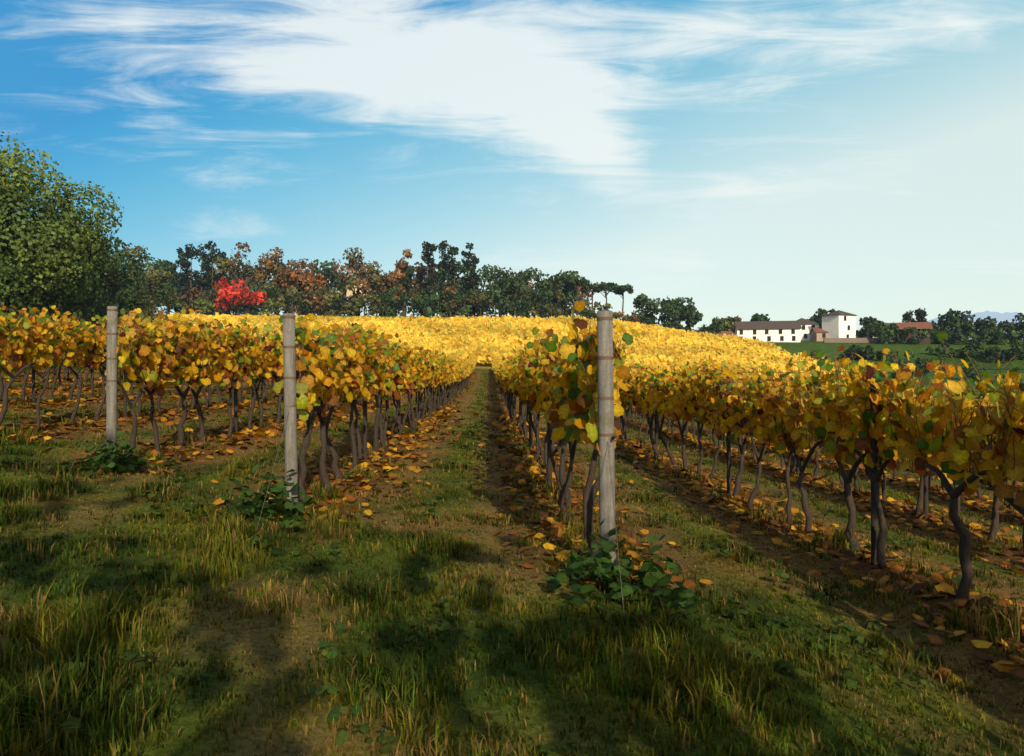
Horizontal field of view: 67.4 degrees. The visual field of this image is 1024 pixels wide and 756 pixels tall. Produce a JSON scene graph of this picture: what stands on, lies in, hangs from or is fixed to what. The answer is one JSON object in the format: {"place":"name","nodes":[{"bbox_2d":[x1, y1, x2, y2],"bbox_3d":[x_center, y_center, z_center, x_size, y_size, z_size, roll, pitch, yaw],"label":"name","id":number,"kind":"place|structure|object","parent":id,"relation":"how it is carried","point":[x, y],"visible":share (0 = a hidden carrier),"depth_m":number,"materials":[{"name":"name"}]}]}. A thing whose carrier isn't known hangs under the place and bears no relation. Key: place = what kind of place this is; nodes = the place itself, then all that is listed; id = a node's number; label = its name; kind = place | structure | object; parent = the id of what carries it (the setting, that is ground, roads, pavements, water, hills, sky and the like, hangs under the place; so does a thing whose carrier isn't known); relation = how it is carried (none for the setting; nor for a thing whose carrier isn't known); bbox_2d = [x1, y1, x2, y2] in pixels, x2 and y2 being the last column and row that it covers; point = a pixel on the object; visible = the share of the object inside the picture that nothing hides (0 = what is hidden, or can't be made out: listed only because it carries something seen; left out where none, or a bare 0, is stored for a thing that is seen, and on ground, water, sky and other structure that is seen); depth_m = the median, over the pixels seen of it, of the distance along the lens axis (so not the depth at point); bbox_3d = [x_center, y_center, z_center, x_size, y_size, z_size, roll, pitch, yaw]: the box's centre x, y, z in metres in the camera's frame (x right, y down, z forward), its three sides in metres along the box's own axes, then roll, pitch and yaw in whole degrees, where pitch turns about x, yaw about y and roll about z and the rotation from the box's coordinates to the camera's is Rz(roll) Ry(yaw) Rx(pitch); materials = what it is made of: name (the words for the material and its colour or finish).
{"place":"outdoors","nodes":[
{"label":"outdoors","id":0,"kind":"place"},
{"bbox_2d":[0,314,1023,755],"bbox_3d":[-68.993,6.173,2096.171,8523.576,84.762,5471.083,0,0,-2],"label":"ground","id":1,"kind":"structure","parent":0,"point":[238,742],"depth_m":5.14,"materials":[{"name":"green plant"}]},
{"bbox_2d":[57,326,636,391],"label":"vine leaves","id":2,"kind":"object","parent":1,"relation":"on","point":[459,370],"visible":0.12,"depth_m":52.56,"materials":[{"name":"yellow plant"}]},
{"bbox_2d":[106,306,615,579],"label":"wooden posts","id":3,"kind":"object","parent":1,"relation":"on","point":[605,389],"visible":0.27,"depth_m":7.42,"materials":[{"name":"wood"}]},
{"bbox_2d":[106,309,614,436],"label":"wire fastenings","id":4,"kind":"object","parent":3,"relation":"attached to","point":[599,398],"visible":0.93,"depth_m":5.70,"materials":[{"name":"grey metal"}]},
{"bbox_2d":[138,312,847,379],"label":"vine rows","id":5,"kind":"object","parent":1,"relation":"on","point":[486,338],"visible":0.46,"depth_m":144.72,"materials":[{"name":"yellow plant"}]},
{"bbox_2d":[0,301,1023,508],"bbox_3d":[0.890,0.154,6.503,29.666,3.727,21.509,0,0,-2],"label":"vine leaves","id":6,"kind":"object","parent":1,"relation":"on","point":[566,413],"visible":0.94,"depth_m":8.69,"materials":[{"name":"yellow plant"}]},
{"bbox_2d":[0,371,1023,684],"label":"fallen leaves","id":7,"kind":"object","parent":1,"relation":"on","point":[946,589],"visible":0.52,"depth_m":11.88,"materials":[{"name":"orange plant"}]},
{"bbox_2d":[0,365,1023,608],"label":"vine trunks","id":8,"kind":"object","parent":1,"relation":"on","point":[964,534],"visible":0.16,"depth_m":11.62,"materials":[{"name":"brown plant"}]},
{"bbox_2d":[0,301,1023,495],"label":"vine shoots","id":9,"kind":"object","parent":1,"relation":"on","point":[761,376],"visible":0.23,"depth_m":8.71,"materials":[{"name":"brown"}]},
{"bbox_2d":[0,363,1023,515],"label":"vine arms","id":10,"kind":"object","parent":1,"relation":"on","point":[956,492],"visible":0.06,"depth_m":9.85},
{"bbox_2d":[0,395,1023,755],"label":"weeds","id":11,"kind":"object","parent":1,"relation":"on","point":[578,571],"visible":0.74,"depth_m":5.22,"materials":[{"name":"green plant"}]},
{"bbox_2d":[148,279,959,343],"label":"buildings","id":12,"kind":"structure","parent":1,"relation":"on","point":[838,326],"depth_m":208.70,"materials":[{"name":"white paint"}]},
{"bbox_2d":[0,0,1023,329],"label":"sky","id":13,"kind":"structure","parent":0,"point":[784,160],"materials":[{"name":"blue"}]},
{"bbox_2d":[734,310,1023,339],"bbox_3d":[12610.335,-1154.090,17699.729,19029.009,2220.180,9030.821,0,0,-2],"label":"mountains","id":14,"kind":"structure","parent":0,"point":[1002,317],"depth_m":19420.60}
]}

